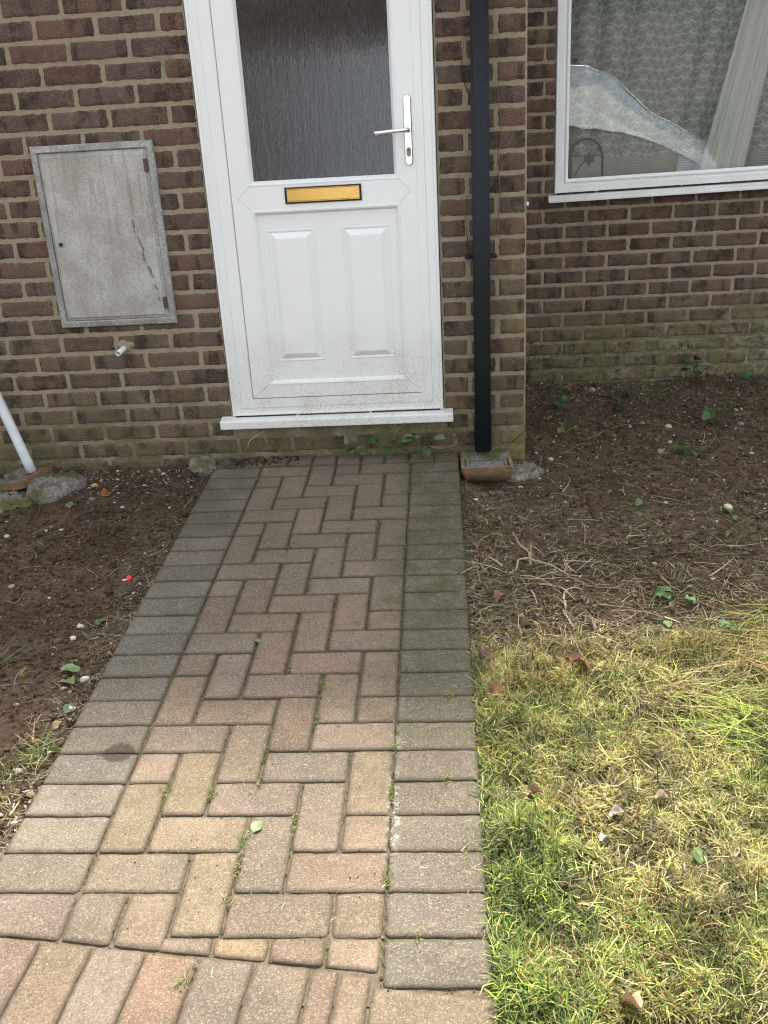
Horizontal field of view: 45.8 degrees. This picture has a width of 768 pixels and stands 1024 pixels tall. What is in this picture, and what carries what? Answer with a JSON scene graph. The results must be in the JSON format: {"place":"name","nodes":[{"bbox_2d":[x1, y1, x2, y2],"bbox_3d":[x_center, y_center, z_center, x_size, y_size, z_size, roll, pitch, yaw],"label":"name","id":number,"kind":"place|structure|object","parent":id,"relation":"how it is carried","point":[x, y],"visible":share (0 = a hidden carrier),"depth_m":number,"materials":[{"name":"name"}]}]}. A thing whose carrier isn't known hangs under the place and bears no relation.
{"place":"outdoors","nodes":[
{"label":"outdoors","id":0,"kind":"place"},
{"bbox_2d":[0,451,492,997],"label":"path","id":1,"kind":"structure","parent":0,"point":[36,899],"depth_m":2.13,"materials":[{"name":"brick"}]},
{"bbox_2d":[158,777,176,803],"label":"grass tuft","id":2,"kind":"object","parent":1,"relation":"on","point":[166,791],"visible":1,"depth_m":2.04,"materials":[{"name":"plant"}]},
{"bbox_2d":[201,785,219,801],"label":"grass tuft","id":3,"kind":"object","parent":1,"relation":"on","point":[212,793],"visible":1,"depth_m":2.02,"materials":[{"name":"plant"}]},
{"bbox_2d":[216,891,228,926],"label":"moss tuft","id":4,"kind":"object","parent":1,"relation":"on","point":[222,900],"visible":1,"depth_m":1.76,"materials":[{"name":"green plant"}]},
{"bbox_2d":[231,851,242,884],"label":"moss tuft","id":5,"kind":"object","parent":1,"relation":"on","point":[238,867],"visible":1,"depth_m":1.83,"materials":[{"name":"green plant"}]},
{"bbox_2d":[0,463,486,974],"bbox_3d":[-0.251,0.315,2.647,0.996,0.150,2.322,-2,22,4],"label":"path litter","id":6,"kind":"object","parent":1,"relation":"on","point":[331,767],"visible":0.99,"depth_m":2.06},
{"bbox_2d":[235,829,259,853],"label":"grass tuft","id":7,"kind":"object","parent":1,"relation":"on","point":[245,836],"visible":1,"depth_m":1.90,"materials":[{"name":"plant"}]},
{"bbox_2d":[0,455,495,992],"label":"joint debris","id":8,"kind":"object","parent":1,"relation":"on","point":[256,461],"visible":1,"depth_m":2.23,"materials":[{"name":"soil"}]},
{"bbox_2d":[250,820,261,832],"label":"green leaf","id":9,"kind":"object","parent":1,"relation":"on","point":[255,826],"visible":1,"depth_m":1.92,"materials":[{"name":"plant"}]},
{"bbox_2d":[256,775,265,793],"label":"moss tuft","id":10,"kind":"object","parent":1,"relation":"on","point":[258,783],"visible":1,"depth_m":2.05,"materials":[{"name":"green plant"}]},
{"bbox_2d":[260,743,269,762],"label":"moss tuft","id":11,"kind":"object","parent":1,"relation":"on","point":[264,756],"visible":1,"depth_m":2.13,"materials":[{"name":"green plant"}]},
{"bbox_2d":[289,808,299,837],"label":"moss tuft","id":12,"kind":"object","parent":1,"relation":"on","point":[294,817],"visible":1,"depth_m":1.93,"materials":[{"name":"green plant"}]},
{"bbox_2d":[312,715,321,727],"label":"moss tuft","id":13,"kind":"object","parent":1,"relation":"on","point":[317,718],"visible":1,"depth_m":2.23,"materials":[{"name":"green plant"}]},
{"bbox_2d":[314,676,326,690],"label":"grass tuft","id":14,"kind":"object","parent":1,"relation":"on","point":[321,683],"visible":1,"depth_m":2.36,"materials":[{"name":"plant"}]},
{"bbox_2d":[339,444,357,456],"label":"creeping weed","id":15,"kind":"object","parent":1,"relation":"on","point":[348,448],"visible":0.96,"depth_m":3.73,"materials":[{"name":"green plant"}]},
{"bbox_2d":[355,436,410,459],"bbox_3d":[0.000,-0.267,3.743,0.230,0.091,0.131,-2,22,4],"label":"creeping weed","id":16,"kind":"object","parent":1,"relation":"on","point":[369,440],"visible":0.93,"depth_m":3.72,"materials":[{"name":"green plant"}]},
{"bbox_2d":[375,866,397,892],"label":"grass tuft","id":17,"kind":"object","parent":1,"relation":"on","point":[383,874],"visible":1,"depth_m":1.78,"materials":[{"name":"plant"}]},
{"bbox_2d":[387,778,395,801],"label":"moss tuft","id":18,"kind":"object","parent":1,"relation":"on","point":[391,790],"visible":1,"depth_m":2.00,"materials":[{"name":"green plant"}]},
{"bbox_2d":[384,737,398,754],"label":"grass tuft","id":19,"kind":"object","parent":1,"relation":"on","point":[394,746],"visible":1,"depth_m":2.13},
{"bbox_2d":[413,920,423,962],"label":"moss tuft","id":20,"kind":"object","parent":1,"relation":"on","point":[418,938],"visible":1,"depth_m":1.66,"materials":[{"name":"green plant"}]},
{"bbox_2d":[402,434,445,459],"bbox_3d":[0.159,-0.266,3.678,0.167,0.121,0.117,16,29,40],"label":"creeping weed","id":21,"kind":"object","parent":1,"relation":"on","point":[409,437],"visible":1,"depth_m":3.66,"materials":[{"name":"green plant"}]},
{"bbox_2d":[436,766,456,791],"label":"grass tuft","id":22,"kind":"object","parent":1,"relation":"on","point":[445,778],"visible":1,"depth_m":2.02,"materials":[{"name":"plant"}]},
{"bbox_2d":[443,688,458,698],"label":"grass tuft","id":23,"kind":"object","parent":1,"relation":"on","point":[452,695],"visible":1,"depth_m":2.29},
{"bbox_2d":[461,836,470,868],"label":"moss tuft","id":24,"kind":"object","parent":1,"relation":"on","point":[465,851],"visible":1,"depth_m":1.84,"materials":[{"name":"green plant"}]},
{"bbox_2d":[0,938,493,1023],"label":"driveway","id":25,"kind":"structure","parent":0,"point":[218,995],"depth_m":1.58,"materials":[{"name":"brick"}]},
{"bbox_2d":[171,963,199,988],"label":"grass tuft","id":26,"kind":"object","parent":25,"relation":"on","point":[185,976],"visible":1,"depth_m":1.60,"materials":[{"name":"plant"}]},
{"bbox_2d":[0,374,767,1023],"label":"ground","id":27,"kind":"structure","parent":0,"point":[22,634],"depth_m":3.06,"materials":[{"name":"soil"}]},
{"bbox_2d":[8,802,18,815],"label":"twig","id":28,"kind":"object","parent":27,"relation":"on","point":[12,811],"visible":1,"depth_m":2.04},
{"bbox_2d":[1,644,26,663],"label":"twig","id":29,"kind":"object","parent":27,"relation":"on","point":[13,654],"visible":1,"depth_m":2.63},
{"bbox_2d":[0,490,33,513],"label":"concrete lump","id":30,"kind":"object","parent":27,"relation":"on","point":[7,500],"visible":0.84,"depth_m":3.56,"materials":[{"name":"concrete"}]},
{"bbox_2d":[4,642,47,662],"bbox_3d":[-1.036,0.407,2.640,0.138,0.012,0.003,-22,28,-38],"label":"twig","id":31,"kind":"object","parent":27,"relation":"on","point":[23,653],"visible":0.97,"depth_m":2.63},
{"bbox_2d":[0,465,52,490],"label":"drain gully","id":32,"kind":"object","parent":27,"relation":"on","point":[19,478],"visible":0.91,"depth_m":3.78,"materials":[{"name":"ceramic"}]},
{"bbox_2d":[0,742,54,802],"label":"grass tuft","id":33,"kind":"object","parent":27,"relation":"on","point":[14,774],"visible":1,"depth_m":2.15,"materials":[{"name":"plant"}]},
{"bbox_2d":[32,720,34,742],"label":"twig","id":34,"kind":"object","parent":27,"relation":"on","point":[33,732],"visible":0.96,"depth_m":2.27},
{"bbox_2d":[12,721,69,776],"bbox_3d":[-0.823,0.574,2.213,0.188,0.092,0.158,-15,25,-27],"label":"grass tuft","id":35,"kind":"object","parent":27,"relation":"on","point":[39,749],"visible":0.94,"depth_m":2.21,"materials":[{"name":"plant"}]},
{"bbox_2d":[26,469,86,504],"bbox_3d":[-1.345,-0.112,3.711,0.232,0.078,0.335,-2,22,4],"label":"concrete lump","id":36,"kind":"object","parent":27,"relation":"on","point":[43,488],"visible":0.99,"depth_m":3.65,"materials":[{"name":"concrete"}]},
{"bbox_2d":[52,720,60,728],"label":"dry leaf","id":37,"kind":"object","parent":27,"relation":"on","point":[55,724],"visible":1,"depth_m":2.29,"materials":[{"name":"plant"}]},
{"bbox_2d":[59,676,74,683],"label":"green leaf","id":38,"kind":"object","parent":27,"relation":"on","point":[71,680],"visible":1,"depth_m":2.47,"materials":[{"name":"plant"}]},
{"bbox_2d":[63,703,73,713],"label":"green leaf","id":39,"kind":"object","parent":27,"relation":"on","point":[66,709],"visible":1,"depth_m":2.35,"materials":[{"name":"plant"}]},
{"bbox_2d":[66,501,72,507],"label":"green leaf","id":40,"kind":"object","parent":27,"relation":"on","point":[69,504],"visible":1,"depth_m":3.52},
{"bbox_2d":[60,663,79,671],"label":"green leaf","id":41,"kind":"object","parent":27,"relation":"on","point":[72,667],"visible":1,"depth_m":2.53,"materials":[{"name":"plant"}]},
{"bbox_2d":[80,676,89,682],"bbox_3d":[-0.816,0.457,2.483,0.024,0.018,0.023,-2,22,4],"label":"stone","id":42,"kind":"object","parent":27,"relation":"on","point":[84,678],"visible":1,"depth_m":2.48,"materials":[{"name":"stone"}]},
{"bbox_2d":[95,618,106,624],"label":"green leaf","id":43,"kind":"object","parent":27,"relation":"on","point":[98,621],"visible":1,"depth_m":2.77,"materials":[{"name":"plant"}]},
{"bbox_2d":[101,488,109,495],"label":"dry leaf","id":44,"kind":"object","parent":27,"relation":"on","point":[104,492],"visible":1,"depth_m":3.60,"materials":[{"name":"plant"}]},
{"bbox_2d":[122,575,132,580],"bbox_3d":[-0.840,0.217,2.980,0.033,0.022,0.021,-2,22,4],"label":"red cap","id":45,"kind":"object","parent":27,"relation":"on","point":[129,577],"visible":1,"depth_m":2.97,"materials":[{"name":"plastic"}]},
{"bbox_2d":[148,541,169,556],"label":"twig","id":46,"kind":"object","parent":27,"relation":"on","point":[159,551],"visible":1,"depth_m":3.15,"materials":[{"name":"wood"}]},
{"bbox_2d":[189,454,218,475],"bbox_3d":[-0.752,-0.196,3.790,0.120,0.089,0.118,-10,23,-17],"label":"concrete lump","id":47,"kind":"object","parent":27,"relation":"on","point":[202,465],"visible":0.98,"depth_m":3.75,"materials":[{"name":"concrete"}]},
{"bbox_2d":[0,453,489,1006],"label":"path bedding","id":48,"kind":"object","parent":27,"relation":"on","point":[376,981],"visible":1,"depth_m":1.87,"materials":[{"name":"sand"}]},
{"bbox_2d":[464,674,490,698],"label":"grass tuft","id":49,"kind":"object","parent":48,"relation":"on","point":[477,687],"visible":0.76,"depth_m":2.32,"materials":[{"name":"plant"}]},
{"bbox_2d":[177,998,497,1023],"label":"driveway bedding","id":50,"kind":"object","parent":27,"relation":"on","point":[492,999],"visible":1,"depth_m":1.53,"materials":[{"name":"sand"}]},
{"bbox_2d":[0,0,767,473],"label":"brick house","id":51,"kind":"structure","parent":27,"relation":"on","point":[314,166],"depth_m":3.55,"materials":[{"name":"brick"}]},
{"bbox_2d":[0,392,36,472],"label":"waste pipe","id":52,"kind":"object","parent":51,"relation":"attached to","point":[17,439],"visible":1,"depth_m":3.75,"materials":[{"name":"plastic"}]},
{"bbox_2d":[29,140,177,327],"bbox_3d":[-1.069,-1.058,3.506,0.467,0.673,0.052,-2,22,4],"label":"meter box","id":53,"kind":"object","parent":51,"relation":"attached to","point":[103,221],"visible":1,"depth_m":3.48,"materials":[{"name":"plastic"}]},
{"bbox_2d":[37,148,168,320],"bbox_3d":[-1.070,-1.055,3.498,0.414,0.620,0.030,-2,22,4],"label":"door","id":54,"kind":"structure","parent":53,"relation":"in","point":[100,205],"depth_m":3.48,"materials":[{"name":"metal"}]},
{"bbox_2d":[115,340,133,355],"bbox_3d":[-1.039,-0.655,3.633,0.069,0.057,0.081,-2,22,4],"label":"overflow pipe","id":55,"kind":"object","parent":51,"relation":"attached to","point":[125,346],"visible":1,"depth_m":3.65,"materials":[{"name":"plastic"}]},
{"bbox_2d":[229,432,300,458],"bbox_3d":[-0.494,-0.269,3.740,0.321,0.112,0.027,-1,22,6],"label":"vine tendril","id":56,"kind":"object","parent":51,"relation":"attached to","point":[262,451],"visible":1,"depth_m":3.74},
{"bbox_2d":[183,0,452,429],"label":"door","id":57,"kind":"structure","parent":51,"relation":"in","point":[316,119],"depth_m":3.41,"materials":[{"name":"white plastic"}]},
{"bbox_2d":[420,442,456,449],"bbox_3d":[0.221,-0.270,3.720,0.152,0.035,0.010,0,22,8],"label":"vine tendril","id":58,"kind":"object","parent":51,"relation":"attached to","point":[435,449],"visible":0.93,"depth_m":3.72},
{"bbox_2d":[461,37,466,89],"bbox_3d":[0.282,-1.578,3.208,0.021,0.170,0.004,-2,22,4],"label":"vine tendril","id":59,"kind":"object","parent":51,"relation":"attached to","point":[461,67],"visible":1,"depth_m":3.21},
{"bbox_2d":[465,0,497,451],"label":"downpipe","id":60,"kind":"object","parent":51,"relation":"attached to","point":[481,257],"visible":1,"depth_m":3.33,"materials":[{"name":"black plastic"}]},
{"bbox_2d":[497,71,501,231],"bbox_3d":[0.419,-1.309,3.311,0.022,0.560,0.006,-2,22,4],"label":"vine tendril","id":61,"kind":"object","parent":51,"relation":"attached to","point":[497,158],"visible":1,"depth_m":3.32},
{"bbox_2d":[512,405,545,442],"bbox_3d":[0.599,-0.357,3.709,0.184,0.123,0.029,-17,26,-30],"label":"vine tendril","id":62,"kind":"object","parent":51,"relation":"attached to","point":[528,425],"visible":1,"depth_m":3.69},
{"bbox_2d":[569,138,603,191],"bbox_3d":[1.053,-1.361,4.835,0.182,1.166,0.186,-2,22,4],"label":"metal chair","id":63,"kind":"object","parent":51,"relation":"in","point":[588,165],"visible":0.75,"depth_m":4.58,"materials":[{"name":"metal"}]},
{"bbox_2d":[568,0,746,178],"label":"net curtain","id":64,"kind":"object","parent":51,"relation":"hanging from","point":[647,78],"visible":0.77,"depth_m":4.47,"materials":[{"name":"white fabric"}]},
{"bbox_2d":[548,0,767,202],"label":"window","id":65,"kind":"structure","parent":51,"relation":"in","point":[751,177],"depth_m":4.50,"materials":[{"name":"white plastic"}]},
{"bbox_2d":[699,0,767,169],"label":"drape","id":66,"kind":"object","parent":51,"relation":"hanging from","point":[730,133],"visible":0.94,"depth_m":4.41,"materials":[{"name":"white fabric"}]},
{"bbox_2d":[744,71,767,166],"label":"net curtain","id":67,"kind":"object","parent":51,"relation":"hanging from","point":[757,154],"visible":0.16,"depth_m":4.60,"materials":[{"name":"white fabric"}]},
{"bbox_2d":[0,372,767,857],"bbox_3d":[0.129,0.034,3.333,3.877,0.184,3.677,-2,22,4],"label":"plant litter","id":68,"kind":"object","parent":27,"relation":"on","point":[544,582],"visible":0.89,"depth_m":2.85,"materials":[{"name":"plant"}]},
{"bbox_2d":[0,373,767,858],"bbox_3d":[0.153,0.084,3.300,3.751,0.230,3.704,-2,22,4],"label":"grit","id":69,"kind":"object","parent":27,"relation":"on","point":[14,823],"visible":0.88,"depth_m":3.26,"materials":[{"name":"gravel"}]},
{"bbox_2d":[472,539,480,546],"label":"dry leaf","id":70,"kind":"object","parent":27,"relation":"on","point":[477,543],"visible":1,"depth_m":3.01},
{"bbox_2d":[460,450,513,481],"bbox_3d":[0.413,-0.168,3.667,0.204,0.108,0.203,-2,22,4],"label":"drain gully","id":71,"kind":"object","parent":27,"relation":"on","point":[494,466],"visible":0.98,"depth_m":3.62,"materials":[{"name":"ceramic"}]},
{"bbox_2d":[469,777,517,812],"bbox_3d":[0.231,0.632,1.981,0.153,0.081,0.132,-2,22,4],"label":"grass tuft","id":72,"kind":"object","parent":27,"relation":"on","point":[490,795],"visible":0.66,"depth_m":1.98,"materials":[{"name":"plant"}]},
{"bbox_2d":[493,588,507,601],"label":"dry leaf","id":73,"kind":"object","parent":27,"relation":"on","point":[498,597],"visible":1,"depth_m":2.73,"materials":[{"name":"plant"}]},
{"bbox_2d":[477,632,530,657],"bbox_3d":[0.341,0.373,2.479,0.169,0.056,0.165,-2,22,4],"label":"grass tuft","id":74,"kind":"object","parent":27,"relation":"on","point":[507,645],"visible":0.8,"depth_m":2.48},
{"bbox_2d":[505,461,543,482],"bbox_3d":[0.555,-0.164,3.672,0.202,0.042,0.171,-19,27,-34],"label":"concrete lump","id":75,"kind":"object","parent":27,"relation":"on","point":[524,470],"visible":0.79,"depth_m":3.64,"materials":[{"name":"concrete"}]},
{"bbox_2d":[526,341,544,383],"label":"leafy weed","id":76,"kind":"object","parent":27,"relation":"on","point":[530,342],"visible":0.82,"depth_m":4.86,"materials":[{"name":"green plant"}]},
{"bbox_2d":[512,532,569,575],"bbox_3d":[0.461,0.147,2.849,0.098,0.084,0.254,-15,25,-27],"label":"cut root","id":77,"kind":"object","parent":27,"relation":"on","point":[529,557],"visible":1,"depth_m":2.89,"materials":[{"name":"wood"}]},
{"bbox_2d":[552,395,568,406],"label":"leafy weed","id":78,"kind":"object","parent":27,"relation":"on","point":[562,402],"visible":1,"depth_m":4.50,"materials":[{"name":"green plant"}]},
{"bbox_2d":[557,422,578,432],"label":"leafy weed","id":79,"kind":"object","parent":27,"relation":"on","point":[559,430],"visible":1,"depth_m":4.14,"materials":[{"name":"green plant"}]},
{"bbox_2d":[563,587,582,607],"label":"twig","id":80,"kind":"object","parent":27,"relation":"on","point":[564,595],"visible":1,"depth_m":2.68,"materials":[{"name":"wood"}]},
{"bbox_2d":[586,618,598,629],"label":"dry leaf","id":81,"kind":"object","parent":27,"relation":"on","point":[591,621],"visible":1,"depth_m":2.53,"materials":[{"name":"plant"}]},
{"bbox_2d":[463,575,767,1023],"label":"lawn grass","id":82,"kind":"structure","parent":27,"relation":"on","point":[742,698],"depth_m":1.87,"materials":[{"name":"plant"}]},
{"bbox_2d":[480,648,494,661],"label":"dry leaf","id":83,"kind":"object","parent":82,"relation":"on","point":[487,651],"visible":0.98,"depth_m":2.44,"materials":[{"name":"plant"}]},
{"bbox_2d":[486,682,504,699],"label":"dry leaf","id":84,"kind":"object","parent":82,"relation":"on","point":[497,687],"visible":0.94,"depth_m":2.29,"materials":[{"name":"plant"}]},
{"bbox_2d":[527,783,542,794],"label":"dry leaf","id":85,"kind":"object","parent":82,"relation":"on","point":[535,786],"visible":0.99,"depth_m":1.97,"materials":[{"name":"plant"}]},
{"bbox_2d":[552,653,564,662],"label":"dry leaf","id":86,"kind":"object","parent":82,"relation":"on","point":[555,657],"visible":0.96,"depth_m":2.40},
{"bbox_2d":[568,652,589,667],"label":"dry leaf","id":87,"kind":"object","parent":82,"relation":"on","point":[577,656],"visible":1,"depth_m":2.36,"materials":[{"name":"plant"}]},
{"bbox_2d":[600,833,609,840],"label":"dry leaf","id":88,"kind":"object","parent":82,"relation":"on","point":[602,836],"visible":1,"depth_m":1.84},
{"bbox_2d":[608,804,624,816],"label":"dry leaf","id":89,"kind":"object","parent":82,"relation":"on","point":[617,809],"visible":1,"depth_m":1.90,"materials":[{"name":"plant"}]},
{"bbox_2d":[621,988,642,1008],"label":"dry leaf","id":90,"kind":"object","parent":82,"relation":"on","point":[635,999],"visible":1,"depth_m":1.51,"materials":[{"name":"plant"}]},
{"bbox_2d":[653,789,669,798],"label":"dry leaf","id":91,"kind":"object","parent":82,"relation":"on","point":[659,793],"visible":1,"depth_m":1.93,"materials":[{"name":"plant"}]},
{"bbox_2d":[693,847,706,864],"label":"green leaf","id":92,"kind":"object","parent":82,"relation":"on","point":[698,855],"visible":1,"depth_m":1.80,"materials":[{"name":"plant"}]},
{"bbox_2d":[606,393,628,410],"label":"leafy weed","id":93,"kind":"object","parent":27,"relation":"on","point":[621,406],"visible":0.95,"depth_m":4.40,"materials":[{"name":"green plant"}]},
{"bbox_2d":[604,496,645,506],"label":"grass tuft","id":94,"kind":"object","parent":27,"relation":"on","point":[624,501],"visible":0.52,"depth_m":3.31,"materials":[{"name":"plant"}]},
{"bbox_2d":[626,498,644,505],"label":"leafy weed","id":95,"kind":"object","parent":27,"relation":"on","point":[638,501],"visible":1,"depth_m":3.23,"materials":[{"name":"green plant"}]},
{"bbox_2d":[638,383,667,405],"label":"leafy weed","id":96,"kind":"object","parent":27,"relation":"on","point":[658,394],"visible":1,"depth_m":4.41,"materials":[{"name":"green plant"}]},
{"bbox_2d":[647,615,671,626],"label":"leafy weed","id":97,"kind":"object","parent":27,"relation":"on","point":[665,622],"visible":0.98,"depth_m":2.53,"materials":[{"name":"green plant"}]},
{"bbox_2d":[654,585,695,605],"bbox_3d":[0.847,0.239,2.637,0.133,0.047,0.111,-2,22,4],"label":"leafy weed","id":98,"kind":"object","parent":27,"relation":"on","point":[660,592],"visible":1,"depth_m":2.63,"materials":[{"name":"green plant"}]},
{"bbox_2d":[657,446,695,462],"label":"grass tuft","id":99,"kind":"object","parent":27,"relation":"on","point":[678,456],"visible":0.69,"depth_m":3.74,"materials":[{"name":"plant"}]},
{"bbox_2d":[672,440,704,456],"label":"leafy weed","id":100,"kind":"object","parent":27,"relation":"on","point":[682,442],"visible":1,"depth_m":3.75,"materials":[{"name":"green plant"}]},
{"bbox_2d":[681,354,706,381],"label":"leafy weed","id":101,"kind":"object","parent":27,"relation":"on","point":[685,357],"visible":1,"depth_m":4.79,"materials":[{"name":"green plant"}]},
{"bbox_2d":[702,373,709,380],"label":"dry leaf","id":102,"kind":"object","parent":27,"relation":"on","point":[707,376],"visible":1,"depth_m":4.81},
{"bbox_2d":[702,406,741,427],"bbox_3d":[1.500,-0.420,4.058,0.176,0.109,0.079,-2,22,4],"label":"leafy weed","id":103,"kind":"object","parent":27,"relation":"on","point":[707,413],"visible":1,"depth_m":4.05,"materials":[{"name":"green plant"}]},
{"bbox_2d":[717,609,738,629],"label":"leafy weed","id":104,"kind":"object","parent":27,"relation":"on","point":[723,624],"visible":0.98,"depth_m":2.49,"materials":[{"name":"green plant"}]},
{"bbox_2d":[723,503,732,509],"bbox_3d":[1.197,-0.018,3.164,0.032,0.023,0.034,-2,22,4],"label":"stone","id":105,"kind":"object","parent":27,"relation":"on","point":[728,506],"visible":0.86,"depth_m":3.15,"materials":[{"name":"stone"}]},
{"bbox_2d":[723,507,748,520],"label":"leafy weed","id":106,"kind":"object","parent":27,"relation":"on","point":[735,517],"visible":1,"depth_m":3.05,"materials":[{"name":"green plant"}]},
{"bbox_2d":[713,551,767,572],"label":"grass tuft","id":107,"kind":"object","parent":27,"relation":"on","point":[747,565],"visible":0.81,"depth_m":2.81,"materials":[{"name":"plant"}]},
{"bbox_2d":[734,371,752,386],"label":"leafy weed","id":108,"kind":"object","parent":27,"relation":"on","point":[745,375],"visible":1,"depth_m":4.63,"materials":[{"name":"green plant"}]}
]}

